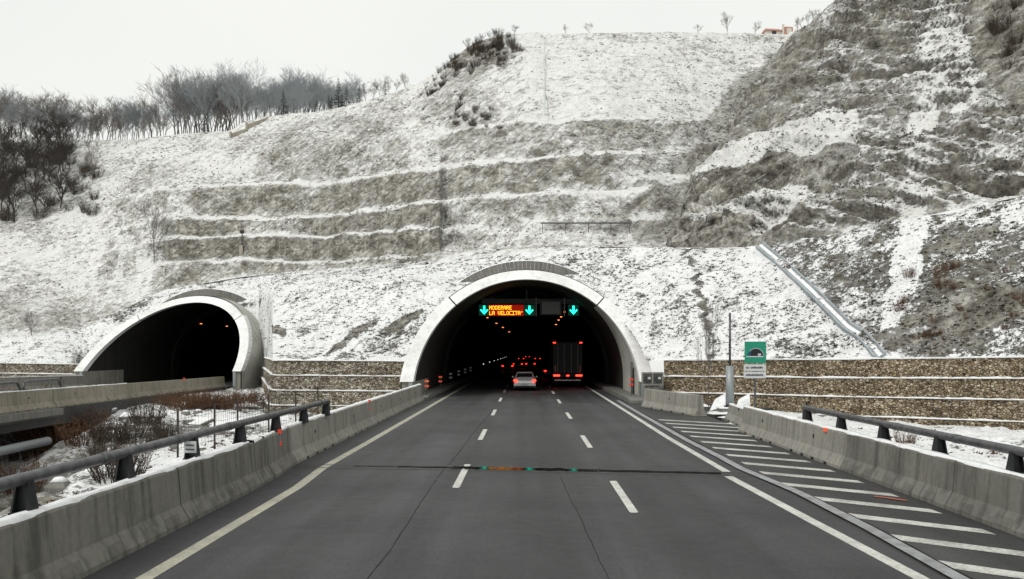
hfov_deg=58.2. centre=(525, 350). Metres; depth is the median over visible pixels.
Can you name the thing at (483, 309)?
lane arrow signal
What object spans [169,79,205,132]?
bare tree
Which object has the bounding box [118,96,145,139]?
bare tree
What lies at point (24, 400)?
concrete barrier
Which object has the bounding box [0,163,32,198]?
bare tree
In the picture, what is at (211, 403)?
bare shrub
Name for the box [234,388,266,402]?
bare shrub
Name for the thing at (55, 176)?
bare tree
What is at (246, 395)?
bare shrub
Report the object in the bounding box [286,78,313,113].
bare tree
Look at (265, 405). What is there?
bare shrub
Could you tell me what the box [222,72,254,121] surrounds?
bare tree
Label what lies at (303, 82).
bare tree
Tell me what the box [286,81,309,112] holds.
bare tree
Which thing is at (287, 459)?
concrete barrier
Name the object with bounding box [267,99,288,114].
bare tree
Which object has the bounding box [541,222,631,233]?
handrail
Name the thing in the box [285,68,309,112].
bare tree
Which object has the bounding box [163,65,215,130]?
bare tree
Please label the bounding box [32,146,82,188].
bare tree
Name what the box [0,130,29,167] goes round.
bare tree
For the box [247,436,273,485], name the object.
concrete barrier
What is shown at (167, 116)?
bare tree
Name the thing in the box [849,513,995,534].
hatch stripe
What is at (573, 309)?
lane arrow signal
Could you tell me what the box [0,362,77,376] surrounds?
gabion wall
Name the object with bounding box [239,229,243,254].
marker post
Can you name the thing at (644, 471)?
joint groove
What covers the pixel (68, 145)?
bare tree
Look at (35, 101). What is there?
bare tree
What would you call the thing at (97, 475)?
dark shrub
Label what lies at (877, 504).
hatch stripe
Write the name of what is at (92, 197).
dark shrub
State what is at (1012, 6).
dark shrub
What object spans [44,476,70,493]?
rubble stone
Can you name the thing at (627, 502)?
lane dash
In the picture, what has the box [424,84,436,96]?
dark shrub
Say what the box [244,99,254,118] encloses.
bare tree
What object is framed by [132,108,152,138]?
bare tree
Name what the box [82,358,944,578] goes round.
road
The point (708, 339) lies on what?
bare tree
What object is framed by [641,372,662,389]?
signal box
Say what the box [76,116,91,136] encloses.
bare tree
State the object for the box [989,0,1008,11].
dark shrub
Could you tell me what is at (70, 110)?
bare tree
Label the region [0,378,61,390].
guard rail
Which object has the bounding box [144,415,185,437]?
dark shrub
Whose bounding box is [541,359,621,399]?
road edge inside tunnel
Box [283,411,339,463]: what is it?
concrete barrier
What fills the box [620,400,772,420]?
gore pavement
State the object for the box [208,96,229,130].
bare tree
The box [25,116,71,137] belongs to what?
bare tree
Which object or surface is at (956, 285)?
bare shrub
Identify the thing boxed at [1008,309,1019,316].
bare shrub
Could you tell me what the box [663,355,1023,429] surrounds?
gabion wall
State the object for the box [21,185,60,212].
bare tree
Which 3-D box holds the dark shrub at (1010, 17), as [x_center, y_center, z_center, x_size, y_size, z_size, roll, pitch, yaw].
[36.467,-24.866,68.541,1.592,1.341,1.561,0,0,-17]
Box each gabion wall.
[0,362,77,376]
[259,357,404,414]
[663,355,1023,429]
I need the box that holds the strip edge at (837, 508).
[623,402,972,578]
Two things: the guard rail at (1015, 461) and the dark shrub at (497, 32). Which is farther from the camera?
the dark shrub at (497, 32)
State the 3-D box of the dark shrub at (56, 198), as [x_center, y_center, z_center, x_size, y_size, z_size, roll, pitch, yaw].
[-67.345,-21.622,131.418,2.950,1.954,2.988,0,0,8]
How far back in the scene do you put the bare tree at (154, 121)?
171.57 m
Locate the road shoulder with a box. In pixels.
[647,415,1023,578]
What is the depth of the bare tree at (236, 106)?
158.62 m
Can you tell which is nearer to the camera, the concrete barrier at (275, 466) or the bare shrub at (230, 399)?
the concrete barrier at (275, 466)
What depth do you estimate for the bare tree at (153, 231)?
112.99 m
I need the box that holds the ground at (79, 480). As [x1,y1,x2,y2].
[0,357,1023,517]
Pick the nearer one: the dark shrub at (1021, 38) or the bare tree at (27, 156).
the dark shrub at (1021, 38)
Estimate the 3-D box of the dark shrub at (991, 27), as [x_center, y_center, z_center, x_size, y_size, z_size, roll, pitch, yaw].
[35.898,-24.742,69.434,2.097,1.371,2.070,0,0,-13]
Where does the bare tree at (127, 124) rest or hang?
on the hillside
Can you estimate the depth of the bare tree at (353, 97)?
184.38 m
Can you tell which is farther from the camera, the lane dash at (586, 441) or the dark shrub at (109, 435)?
the dark shrub at (109, 435)
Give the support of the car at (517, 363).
on the road
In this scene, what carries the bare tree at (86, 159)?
on the hillside
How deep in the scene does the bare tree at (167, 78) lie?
160.47 m
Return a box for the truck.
[549,342,581,386]
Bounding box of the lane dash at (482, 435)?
[478,429,486,439]
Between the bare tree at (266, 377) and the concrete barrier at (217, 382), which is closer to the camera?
the bare tree at (266, 377)
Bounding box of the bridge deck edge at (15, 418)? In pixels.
[0,408,63,425]
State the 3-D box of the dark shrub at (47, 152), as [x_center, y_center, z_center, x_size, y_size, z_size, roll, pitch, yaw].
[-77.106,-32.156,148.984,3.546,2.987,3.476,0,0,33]
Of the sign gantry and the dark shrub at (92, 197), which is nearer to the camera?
the sign gantry
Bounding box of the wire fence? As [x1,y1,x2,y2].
[177,388,318,457]
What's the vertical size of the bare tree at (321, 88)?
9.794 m
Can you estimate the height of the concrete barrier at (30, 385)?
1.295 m
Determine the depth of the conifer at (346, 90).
160.80 m
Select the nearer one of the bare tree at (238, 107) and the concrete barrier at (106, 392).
the concrete barrier at (106, 392)
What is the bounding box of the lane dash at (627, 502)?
[610,481,637,512]
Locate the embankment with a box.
[0,196,1023,364]
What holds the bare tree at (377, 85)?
on the hillside
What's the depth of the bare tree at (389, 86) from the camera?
130.84 m
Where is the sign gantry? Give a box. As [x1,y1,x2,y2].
[482,290,577,315]
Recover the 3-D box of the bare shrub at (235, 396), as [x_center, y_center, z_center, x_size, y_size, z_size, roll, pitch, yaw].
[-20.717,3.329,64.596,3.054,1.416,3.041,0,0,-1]
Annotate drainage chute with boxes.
[755,242,885,357]
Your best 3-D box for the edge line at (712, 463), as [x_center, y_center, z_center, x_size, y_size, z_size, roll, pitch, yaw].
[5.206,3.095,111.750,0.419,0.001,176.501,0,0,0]
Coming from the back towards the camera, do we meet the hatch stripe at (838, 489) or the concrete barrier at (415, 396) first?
the concrete barrier at (415, 396)
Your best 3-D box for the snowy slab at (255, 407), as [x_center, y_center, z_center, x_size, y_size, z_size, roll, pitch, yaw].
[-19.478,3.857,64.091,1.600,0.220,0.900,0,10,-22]
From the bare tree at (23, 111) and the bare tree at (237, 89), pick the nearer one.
the bare tree at (237, 89)
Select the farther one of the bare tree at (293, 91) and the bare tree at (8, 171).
the bare tree at (293, 91)
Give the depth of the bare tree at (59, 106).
174.96 m
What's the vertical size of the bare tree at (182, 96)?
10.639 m
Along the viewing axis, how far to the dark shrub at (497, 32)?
119.04 m
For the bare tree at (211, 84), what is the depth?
156.44 m
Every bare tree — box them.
[0,85,27,129]
[0,88,28,135]
[0,104,18,130]
[0,118,40,159]
[0,124,19,137]
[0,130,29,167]
[0,130,32,167]
[0,149,31,189]
[0,158,27,200]
[0,161,18,192]
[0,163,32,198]
[0,172,44,222]
[0,175,19,211]
[0,184,27,214]
[1,95,31,136]
[1,104,29,132]
[1,156,28,172]
[2,101,28,131]
[2,171,31,188]
[6,137,51,168]
[8,114,53,141]
[10,110,36,135]
[10,136,70,179]
[11,86,56,135]
[11,122,60,162]
[11,154,67,197]
[13,163,35,181]
[15,105,45,135]
[16,101,37,137]
[18,148,48,183]
[21,97,46,125]
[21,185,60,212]
[22,122,50,138]
[22,180,49,210]
[22,309,39,335]
[23,149,67,176]
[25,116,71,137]
[29,105,47,127]
[31,90,82,139]
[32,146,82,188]
[33,121,62,152]
[35,104,78,140]
[35,168,91,198]
[36,160,84,207]
[37,110,55,132]
[40,127,91,170]
[41,114,84,149]
[42,132,79,172]
[45,98,87,138]
[45,139,82,154]
[48,94,69,135]
[48,103,71,128]
[50,106,83,136]
[64,112,87,136]
[68,105,90,140]
[71,97,104,139]
[71,111,90,137]
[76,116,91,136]
[79,134,100,181]
[80,98,109,138]
[80,116,105,139]
[83,151,91,171]
[87,120,102,137]
[89,99,129,139]
[90,113,103,139]
[91,94,130,139]
[95,115,108,137]
[100,114,121,139]
[105,97,126,139]
[109,96,146,137]
[111,105,138,138]
[111,119,134,139]
[117,109,137,139]
[118,91,160,136]
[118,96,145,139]
[122,107,143,136]
[125,102,148,137]
[126,101,157,137]
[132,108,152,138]
[132,201,169,253]
[133,64,205,134]
[136,108,159,133]
[138,98,171,135]
[138,116,155,135]
[143,112,165,135]
[146,103,161,133]
[150,112,171,134]
[152,99,179,134]
[152,112,169,135]
[153,79,192,133]
[156,76,213,132]
[159,93,178,133]
[161,85,202,132]
[162,65,198,133]
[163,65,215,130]
[163,80,196,132]
[164,81,197,133]
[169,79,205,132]
[170,102,203,132]
[174,68,224,131]
[175,69,215,131]
[179,87,211,132]
[187,66,225,131]
[187,94,226,131]
[189,111,199,132]
[196,79,249,130]
[199,70,260,129]
[203,79,257,130]
[203,80,232,130]
[206,82,249,128]
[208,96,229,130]
[210,69,252,120]
[210,79,247,127]
[210,102,238,130]
[211,93,230,130]
[212,80,252,130]
[215,58,275,122]
[215,62,244,130]
[222,64,249,122]
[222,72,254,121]
[222,85,252,126]
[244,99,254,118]
[246,80,279,117]
[246,90,264,118]
[248,87,277,116]
[252,85,266,117]
[254,81,276,116]
[257,75,279,113]
[261,368,273,399]
[263,76,293,115]
[266,83,289,115]
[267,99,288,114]
[271,91,296,110]
[274,79,291,108]
[276,63,308,112]
[276,80,307,110]
[276,82,308,112]
[279,77,313,111]
[280,64,319,112]
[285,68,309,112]
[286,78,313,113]
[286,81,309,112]
[290,77,326,110]
[290,85,308,112]
[291,88,315,112]
[306,64,336,111]
[307,80,335,110]
[310,78,333,110]
[310,90,333,110]
[318,92,336,109]
[326,84,347,107]
[327,81,349,107]
[341,83,358,103]
[344,76,363,102]
[345,72,372,102]
[345,89,362,102]
[360,84,369,100]
[370,82,377,97]
[374,78,385,93]
[384,76,391,89]
[400,72,409,85]
[694,291,730,409]
[721,11,734,32]
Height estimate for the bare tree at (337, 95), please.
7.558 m
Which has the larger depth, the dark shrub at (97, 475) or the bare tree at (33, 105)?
the bare tree at (33, 105)
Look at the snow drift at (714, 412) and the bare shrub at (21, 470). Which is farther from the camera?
the snow drift at (714, 412)
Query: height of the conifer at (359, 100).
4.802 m
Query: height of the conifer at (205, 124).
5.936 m
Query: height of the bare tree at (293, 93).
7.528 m
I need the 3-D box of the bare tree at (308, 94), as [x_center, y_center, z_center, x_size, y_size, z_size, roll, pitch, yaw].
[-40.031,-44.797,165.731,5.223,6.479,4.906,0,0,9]
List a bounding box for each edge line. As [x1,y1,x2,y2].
[135,365,500,578]
[581,383,730,471]
[724,476,928,578]
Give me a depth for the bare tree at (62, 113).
163.10 m
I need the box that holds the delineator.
[629,378,632,395]
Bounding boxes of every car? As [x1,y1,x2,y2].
[501,362,513,370]
[512,360,522,367]
[512,372,536,389]
[525,360,535,367]
[542,365,558,377]
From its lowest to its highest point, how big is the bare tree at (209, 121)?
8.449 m
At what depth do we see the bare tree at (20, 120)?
167.34 m
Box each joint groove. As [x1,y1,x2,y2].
[398,466,450,467]
[599,470,720,473]
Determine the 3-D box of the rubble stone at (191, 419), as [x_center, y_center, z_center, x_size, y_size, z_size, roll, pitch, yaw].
[-18.797,3.994,51.433,0.786,0.543,0.805,0,0,0]
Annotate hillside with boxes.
[0,28,826,338]
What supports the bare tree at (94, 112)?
on the hillside
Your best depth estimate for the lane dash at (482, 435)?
34.05 m
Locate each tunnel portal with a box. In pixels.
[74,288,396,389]
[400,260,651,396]
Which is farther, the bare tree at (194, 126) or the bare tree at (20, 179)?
the bare tree at (194, 126)
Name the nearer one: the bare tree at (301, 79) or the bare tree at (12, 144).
the bare tree at (12, 144)
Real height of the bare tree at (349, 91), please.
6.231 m
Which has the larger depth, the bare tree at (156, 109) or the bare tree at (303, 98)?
the bare tree at (303, 98)
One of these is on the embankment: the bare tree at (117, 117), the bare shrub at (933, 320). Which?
the bare shrub at (933, 320)
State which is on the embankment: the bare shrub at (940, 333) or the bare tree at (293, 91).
the bare shrub at (940, 333)
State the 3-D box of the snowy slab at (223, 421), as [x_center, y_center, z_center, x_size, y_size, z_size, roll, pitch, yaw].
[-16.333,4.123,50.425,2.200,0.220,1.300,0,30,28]
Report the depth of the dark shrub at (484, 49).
117.16 m
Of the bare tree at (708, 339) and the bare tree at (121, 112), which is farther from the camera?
the bare tree at (121, 112)
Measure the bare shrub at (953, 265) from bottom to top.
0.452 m
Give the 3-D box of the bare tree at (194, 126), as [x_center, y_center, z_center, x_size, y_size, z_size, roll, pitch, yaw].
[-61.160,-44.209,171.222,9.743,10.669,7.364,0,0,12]
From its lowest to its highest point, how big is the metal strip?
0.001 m
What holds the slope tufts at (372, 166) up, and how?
on the hillside
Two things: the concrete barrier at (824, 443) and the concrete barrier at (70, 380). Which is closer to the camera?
the concrete barrier at (824, 443)
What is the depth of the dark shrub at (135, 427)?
45.05 m
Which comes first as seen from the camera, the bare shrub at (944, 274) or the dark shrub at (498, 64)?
the bare shrub at (944, 274)
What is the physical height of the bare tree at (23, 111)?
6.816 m
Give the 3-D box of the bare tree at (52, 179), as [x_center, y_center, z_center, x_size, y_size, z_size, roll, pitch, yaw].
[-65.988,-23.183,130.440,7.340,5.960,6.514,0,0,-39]
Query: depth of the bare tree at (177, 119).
158.36 m
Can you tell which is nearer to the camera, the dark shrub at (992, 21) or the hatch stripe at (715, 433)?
the hatch stripe at (715, 433)
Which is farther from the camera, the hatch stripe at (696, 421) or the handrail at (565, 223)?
the handrail at (565, 223)
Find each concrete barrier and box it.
[0,376,43,390]
[0,391,5,414]
[0,465,188,578]
[1,388,56,413]
[42,375,84,388]
[53,385,96,406]
[94,383,129,402]
[127,382,156,397]
[152,380,178,394]
[170,441,261,522]
[177,378,197,391]
[194,377,212,389]
[211,376,225,387]
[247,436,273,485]
[259,432,284,478]
[271,426,296,471]
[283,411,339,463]
[331,400,372,441]
[365,394,393,425]
[387,388,410,414]
[407,384,424,406]
[641,389,706,415]
[724,403,742,426]
[738,406,790,446]
[781,416,850,469]
[840,431,960,508]
[945,459,1023,538]
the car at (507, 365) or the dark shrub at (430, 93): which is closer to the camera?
the dark shrub at (430, 93)
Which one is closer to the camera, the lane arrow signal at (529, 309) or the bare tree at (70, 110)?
the lane arrow signal at (529, 309)
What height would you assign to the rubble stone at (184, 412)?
0.410 m
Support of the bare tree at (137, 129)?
on the hillside
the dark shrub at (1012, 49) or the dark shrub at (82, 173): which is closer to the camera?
the dark shrub at (1012, 49)
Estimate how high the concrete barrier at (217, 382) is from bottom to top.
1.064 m
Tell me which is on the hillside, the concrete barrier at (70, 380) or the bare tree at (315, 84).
the bare tree at (315, 84)
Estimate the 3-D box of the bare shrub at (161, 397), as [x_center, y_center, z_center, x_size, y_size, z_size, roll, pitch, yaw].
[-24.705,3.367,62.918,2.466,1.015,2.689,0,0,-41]
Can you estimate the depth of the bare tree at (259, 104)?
190.30 m
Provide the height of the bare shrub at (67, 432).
1.414 m
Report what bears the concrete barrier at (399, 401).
on the road
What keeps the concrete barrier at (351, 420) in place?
on the road
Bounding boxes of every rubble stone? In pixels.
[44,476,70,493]
[181,410,190,414]
[182,417,194,424]
[192,409,202,413]
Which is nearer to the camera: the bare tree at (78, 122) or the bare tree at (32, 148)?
the bare tree at (32, 148)
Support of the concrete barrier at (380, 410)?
on the road
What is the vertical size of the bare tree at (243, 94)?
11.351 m
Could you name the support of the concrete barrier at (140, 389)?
on the carriageway
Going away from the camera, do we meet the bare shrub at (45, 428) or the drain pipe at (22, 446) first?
the drain pipe at (22, 446)
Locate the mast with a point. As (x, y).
(729, 384)
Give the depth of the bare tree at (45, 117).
163.95 m
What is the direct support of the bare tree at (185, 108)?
on the hillside
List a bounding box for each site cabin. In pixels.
[761,28,781,33]
[781,24,792,33]
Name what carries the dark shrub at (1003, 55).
on the rocky spur
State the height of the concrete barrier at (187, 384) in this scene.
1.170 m
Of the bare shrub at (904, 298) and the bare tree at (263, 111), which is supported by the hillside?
the bare tree at (263, 111)
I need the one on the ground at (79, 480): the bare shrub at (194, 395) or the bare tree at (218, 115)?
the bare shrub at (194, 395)
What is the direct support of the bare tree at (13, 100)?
on the hillside
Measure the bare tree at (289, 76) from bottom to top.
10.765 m
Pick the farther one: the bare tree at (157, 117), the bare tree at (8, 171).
the bare tree at (157, 117)
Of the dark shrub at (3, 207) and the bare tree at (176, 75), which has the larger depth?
the bare tree at (176, 75)
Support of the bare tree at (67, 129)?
on the hillside
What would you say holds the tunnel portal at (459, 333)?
on the ground at (79, 480)
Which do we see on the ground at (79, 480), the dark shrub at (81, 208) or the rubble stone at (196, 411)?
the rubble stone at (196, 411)
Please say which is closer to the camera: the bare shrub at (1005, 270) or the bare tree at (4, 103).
the bare shrub at (1005, 270)
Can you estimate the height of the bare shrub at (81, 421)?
2.033 m
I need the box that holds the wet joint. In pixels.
[450,466,598,471]
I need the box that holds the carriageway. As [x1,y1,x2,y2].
[0,375,232,433]
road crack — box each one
[367,479,436,578]
[437,414,489,477]
[560,477,608,578]
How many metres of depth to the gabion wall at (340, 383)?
61.57 m
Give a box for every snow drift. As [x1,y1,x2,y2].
[708,411,727,413]
[766,410,800,416]
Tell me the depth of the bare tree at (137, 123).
161.35 m
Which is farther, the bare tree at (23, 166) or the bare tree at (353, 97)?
the bare tree at (353, 97)
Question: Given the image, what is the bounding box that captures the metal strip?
[616,400,968,578]
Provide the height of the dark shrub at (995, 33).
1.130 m
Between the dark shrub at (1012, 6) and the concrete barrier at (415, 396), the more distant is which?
the dark shrub at (1012, 6)
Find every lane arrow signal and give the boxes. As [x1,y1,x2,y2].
[479,304,489,315]
[524,304,534,315]
[568,304,578,315]
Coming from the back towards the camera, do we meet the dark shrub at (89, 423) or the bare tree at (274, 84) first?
the bare tree at (274, 84)
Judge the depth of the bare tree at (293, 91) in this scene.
174.65 m
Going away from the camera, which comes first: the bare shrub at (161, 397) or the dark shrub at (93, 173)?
the bare shrub at (161, 397)
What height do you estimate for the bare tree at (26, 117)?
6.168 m
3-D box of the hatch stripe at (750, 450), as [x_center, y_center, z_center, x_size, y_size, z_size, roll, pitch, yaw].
[6.973,3.098,28.581,2.895,0.001,0.414,0,0,41]
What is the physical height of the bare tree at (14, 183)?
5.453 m
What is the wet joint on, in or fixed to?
on the joint mortar
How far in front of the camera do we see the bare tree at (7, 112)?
162.50 m
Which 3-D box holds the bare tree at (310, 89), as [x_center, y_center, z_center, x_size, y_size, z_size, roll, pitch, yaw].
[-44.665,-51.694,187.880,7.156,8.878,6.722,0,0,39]
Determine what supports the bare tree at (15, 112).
on the hillside
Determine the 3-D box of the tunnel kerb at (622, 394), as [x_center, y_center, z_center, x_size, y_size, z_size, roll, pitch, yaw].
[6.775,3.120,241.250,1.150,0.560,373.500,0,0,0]
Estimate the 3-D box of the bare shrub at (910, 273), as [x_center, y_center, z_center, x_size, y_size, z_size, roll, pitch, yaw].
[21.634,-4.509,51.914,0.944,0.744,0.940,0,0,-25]
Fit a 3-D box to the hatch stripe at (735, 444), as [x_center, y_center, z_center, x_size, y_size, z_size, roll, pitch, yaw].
[6.973,3.098,30.581,2.895,0.001,0.414,0,0,41]
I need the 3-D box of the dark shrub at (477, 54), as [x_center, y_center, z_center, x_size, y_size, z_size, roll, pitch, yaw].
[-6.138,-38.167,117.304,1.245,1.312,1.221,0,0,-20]
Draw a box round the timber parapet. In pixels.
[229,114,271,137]
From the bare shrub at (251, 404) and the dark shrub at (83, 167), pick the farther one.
the dark shrub at (83, 167)
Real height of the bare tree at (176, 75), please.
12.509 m
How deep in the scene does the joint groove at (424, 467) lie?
24.37 m
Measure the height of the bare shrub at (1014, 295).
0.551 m
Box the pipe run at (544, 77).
[544,41,544,114]
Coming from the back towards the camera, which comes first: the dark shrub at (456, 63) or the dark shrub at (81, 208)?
the dark shrub at (81, 208)
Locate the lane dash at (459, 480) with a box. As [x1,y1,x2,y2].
[453,464,469,487]
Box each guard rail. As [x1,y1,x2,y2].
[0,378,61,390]
[0,399,330,514]
[802,405,1023,473]
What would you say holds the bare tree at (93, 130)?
on the hillside
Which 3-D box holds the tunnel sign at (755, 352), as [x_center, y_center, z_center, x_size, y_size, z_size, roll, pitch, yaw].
[11.245,1.469,45.039,1.093,3.861,0.142,0,0,0]
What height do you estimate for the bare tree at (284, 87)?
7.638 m
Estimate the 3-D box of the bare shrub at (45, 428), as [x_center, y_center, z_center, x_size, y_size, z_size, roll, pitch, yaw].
[-26.189,4.349,51.785,5.548,2.372,5.086,0,0,11]
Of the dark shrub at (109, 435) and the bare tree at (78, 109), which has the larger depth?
the bare tree at (78, 109)
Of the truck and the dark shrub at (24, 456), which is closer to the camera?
the dark shrub at (24, 456)
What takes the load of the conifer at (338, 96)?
on the hillside
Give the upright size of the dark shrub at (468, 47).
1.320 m
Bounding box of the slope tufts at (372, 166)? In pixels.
[0,29,799,319]
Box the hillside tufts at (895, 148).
[689,0,1023,233]
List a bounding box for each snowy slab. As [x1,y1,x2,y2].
[119,411,166,419]
[189,417,213,425]
[209,418,241,430]
[234,403,257,408]
[270,415,289,420]
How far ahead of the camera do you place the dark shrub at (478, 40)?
119.93 m
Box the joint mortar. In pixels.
[293,464,749,476]
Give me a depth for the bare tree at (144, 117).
162.67 m
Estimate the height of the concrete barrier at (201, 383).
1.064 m
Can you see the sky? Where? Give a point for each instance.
(84, 49)
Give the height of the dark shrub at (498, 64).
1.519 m
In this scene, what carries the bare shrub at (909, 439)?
on the ground at (79, 480)
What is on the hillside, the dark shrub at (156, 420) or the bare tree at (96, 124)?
the bare tree at (96, 124)
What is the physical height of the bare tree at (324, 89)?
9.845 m
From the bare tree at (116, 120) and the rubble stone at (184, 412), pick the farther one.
the bare tree at (116, 120)
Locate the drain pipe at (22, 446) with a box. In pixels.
[0,437,51,455]
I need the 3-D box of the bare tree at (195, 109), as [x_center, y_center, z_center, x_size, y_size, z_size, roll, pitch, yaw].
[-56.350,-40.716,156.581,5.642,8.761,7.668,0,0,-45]
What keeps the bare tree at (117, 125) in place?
on the hillside
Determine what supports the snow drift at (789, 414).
on the gore pavement
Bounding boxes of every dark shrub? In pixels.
[0,209,18,220]
[0,430,53,460]
[1,205,11,213]
[28,180,46,190]
[29,205,51,218]
[41,145,57,156]
[43,194,60,205]
[69,180,89,194]
[72,436,156,484]
[76,198,92,212]
[77,162,87,169]
[78,166,93,177]
[82,202,99,215]
[83,416,133,445]
[85,163,106,178]
[85,414,112,438]
[86,435,133,465]
[88,191,99,199]
[109,414,150,443]
[119,394,174,424]
[142,427,169,441]
[144,414,172,431]
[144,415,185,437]
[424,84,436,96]
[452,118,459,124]
[453,59,465,68]
[458,60,467,68]
[465,42,475,51]
[469,56,480,67]
[474,35,482,43]
[474,48,481,56]
[476,39,484,51]
[479,43,489,52]
[484,53,496,60]
[491,33,503,42]
[494,27,503,38]
[494,40,504,48]
[496,52,508,61]
[496,59,507,67]
[505,35,516,46]
[511,42,521,52]
[983,12,1002,28]
[987,14,1007,33]
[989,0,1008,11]
[990,24,1008,35]
[995,43,1014,59]
[998,55,1019,69]
[1000,36,1023,54]
[1001,9,1021,25]
[1002,24,1023,44]
[1006,0,1023,7]
[1010,0,1023,10]
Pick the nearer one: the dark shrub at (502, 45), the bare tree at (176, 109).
the dark shrub at (502, 45)
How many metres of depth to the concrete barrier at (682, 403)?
46.47 m
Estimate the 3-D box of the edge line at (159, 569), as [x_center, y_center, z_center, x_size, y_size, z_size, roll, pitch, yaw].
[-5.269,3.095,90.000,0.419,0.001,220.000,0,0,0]
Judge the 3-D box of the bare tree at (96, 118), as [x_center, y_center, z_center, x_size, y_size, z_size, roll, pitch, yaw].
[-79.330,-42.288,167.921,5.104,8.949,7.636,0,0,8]
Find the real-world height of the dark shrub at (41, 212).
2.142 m
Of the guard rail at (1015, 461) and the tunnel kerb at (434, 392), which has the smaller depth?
the guard rail at (1015, 461)
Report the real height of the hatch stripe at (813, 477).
0.001 m
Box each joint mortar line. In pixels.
[292,467,744,475]
[296,464,723,471]
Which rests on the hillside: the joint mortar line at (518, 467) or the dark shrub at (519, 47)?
the dark shrub at (519, 47)
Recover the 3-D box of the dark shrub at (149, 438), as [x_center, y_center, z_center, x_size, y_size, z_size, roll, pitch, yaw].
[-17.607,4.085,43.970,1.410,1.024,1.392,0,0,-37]
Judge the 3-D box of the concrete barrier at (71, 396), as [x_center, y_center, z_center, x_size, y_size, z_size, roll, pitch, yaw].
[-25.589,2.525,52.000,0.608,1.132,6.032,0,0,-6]
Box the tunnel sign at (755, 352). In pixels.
[744,342,765,407]
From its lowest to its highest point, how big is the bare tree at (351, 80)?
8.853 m
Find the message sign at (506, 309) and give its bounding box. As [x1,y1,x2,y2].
[489,304,523,315]
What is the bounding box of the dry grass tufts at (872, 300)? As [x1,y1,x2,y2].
[2,201,1023,363]
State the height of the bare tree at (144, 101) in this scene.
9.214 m
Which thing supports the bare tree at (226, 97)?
on the hillside
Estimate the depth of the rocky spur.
68.33 m
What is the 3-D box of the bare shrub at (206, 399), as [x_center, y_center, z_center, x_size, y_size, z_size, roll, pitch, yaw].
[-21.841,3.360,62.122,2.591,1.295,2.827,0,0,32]
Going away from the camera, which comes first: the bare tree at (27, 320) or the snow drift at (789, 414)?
the snow drift at (789, 414)
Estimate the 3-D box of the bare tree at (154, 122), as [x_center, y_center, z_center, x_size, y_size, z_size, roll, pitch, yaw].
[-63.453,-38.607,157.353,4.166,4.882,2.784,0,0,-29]
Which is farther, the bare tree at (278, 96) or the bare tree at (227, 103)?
the bare tree at (278, 96)
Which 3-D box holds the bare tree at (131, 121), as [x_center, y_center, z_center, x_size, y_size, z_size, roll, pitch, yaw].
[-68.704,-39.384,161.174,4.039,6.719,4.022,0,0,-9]
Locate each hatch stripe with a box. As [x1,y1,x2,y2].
[658,419,731,423]
[666,423,738,427]
[674,427,738,431]
[682,431,748,435]
[689,435,754,440]
[701,441,769,446]
[713,447,787,453]
[726,454,810,462]
[742,462,833,471]
[759,471,862,482]
[781,482,898,496]
[814,496,941,513]
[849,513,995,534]
[891,534,1023,555]
[938,560,1023,578]
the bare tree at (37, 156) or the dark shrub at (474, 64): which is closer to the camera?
the dark shrub at (474, 64)
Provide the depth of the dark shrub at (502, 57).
112.12 m
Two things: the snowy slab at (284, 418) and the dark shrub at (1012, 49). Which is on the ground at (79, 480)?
the snowy slab at (284, 418)
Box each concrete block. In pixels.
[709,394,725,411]
[737,394,749,406]
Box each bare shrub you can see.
[0,454,63,494]
[1,424,62,442]
[9,424,82,454]
[16,407,116,450]
[39,409,112,442]
[40,406,94,434]
[44,409,109,439]
[53,417,115,445]
[146,393,180,404]
[156,393,199,410]
[159,390,195,400]
[161,392,210,409]
[178,391,210,402]
[181,387,212,399]
[186,392,222,409]
[193,397,216,409]
[194,386,236,403]
[194,395,225,407]
[207,390,252,406]
[213,400,234,409]
[215,391,252,411]
[230,389,255,401]
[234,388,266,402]
[234,398,259,409]
[247,389,268,409]
[890,301,907,311]
[892,430,918,443]
[899,294,912,302]
[901,266,917,277]
[919,327,934,337]
[928,312,941,322]
[929,266,949,278]
[932,276,951,287]
[934,327,942,334]
[939,260,953,269]
[949,260,960,267]
[950,280,965,289]
[1001,323,1009,329]
[1002,266,1011,272]
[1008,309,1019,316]
[1010,290,1023,300]
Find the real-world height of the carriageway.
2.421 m
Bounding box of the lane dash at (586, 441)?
[580,435,592,447]
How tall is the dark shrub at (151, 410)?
1.907 m
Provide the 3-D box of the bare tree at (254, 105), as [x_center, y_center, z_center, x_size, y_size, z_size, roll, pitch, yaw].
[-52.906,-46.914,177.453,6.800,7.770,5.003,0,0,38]
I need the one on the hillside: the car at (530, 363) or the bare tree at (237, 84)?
the bare tree at (237, 84)
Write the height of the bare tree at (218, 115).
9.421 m
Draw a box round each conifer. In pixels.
[196,113,212,131]
[278,90,289,114]
[332,79,343,107]
[342,87,349,106]
[357,88,363,102]
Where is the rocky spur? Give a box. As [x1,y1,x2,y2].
[666,0,1023,247]
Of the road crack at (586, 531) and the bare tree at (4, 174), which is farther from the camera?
the bare tree at (4, 174)
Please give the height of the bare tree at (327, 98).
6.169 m
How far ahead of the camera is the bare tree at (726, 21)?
126.27 m
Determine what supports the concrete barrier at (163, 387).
on the carriageway
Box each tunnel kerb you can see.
[422,357,511,399]
[540,357,643,402]
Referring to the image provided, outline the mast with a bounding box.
[716,313,733,422]
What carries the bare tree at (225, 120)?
on the hillside
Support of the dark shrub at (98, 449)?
on the ground at (79, 480)
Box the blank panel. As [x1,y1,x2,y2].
[540,300,561,314]

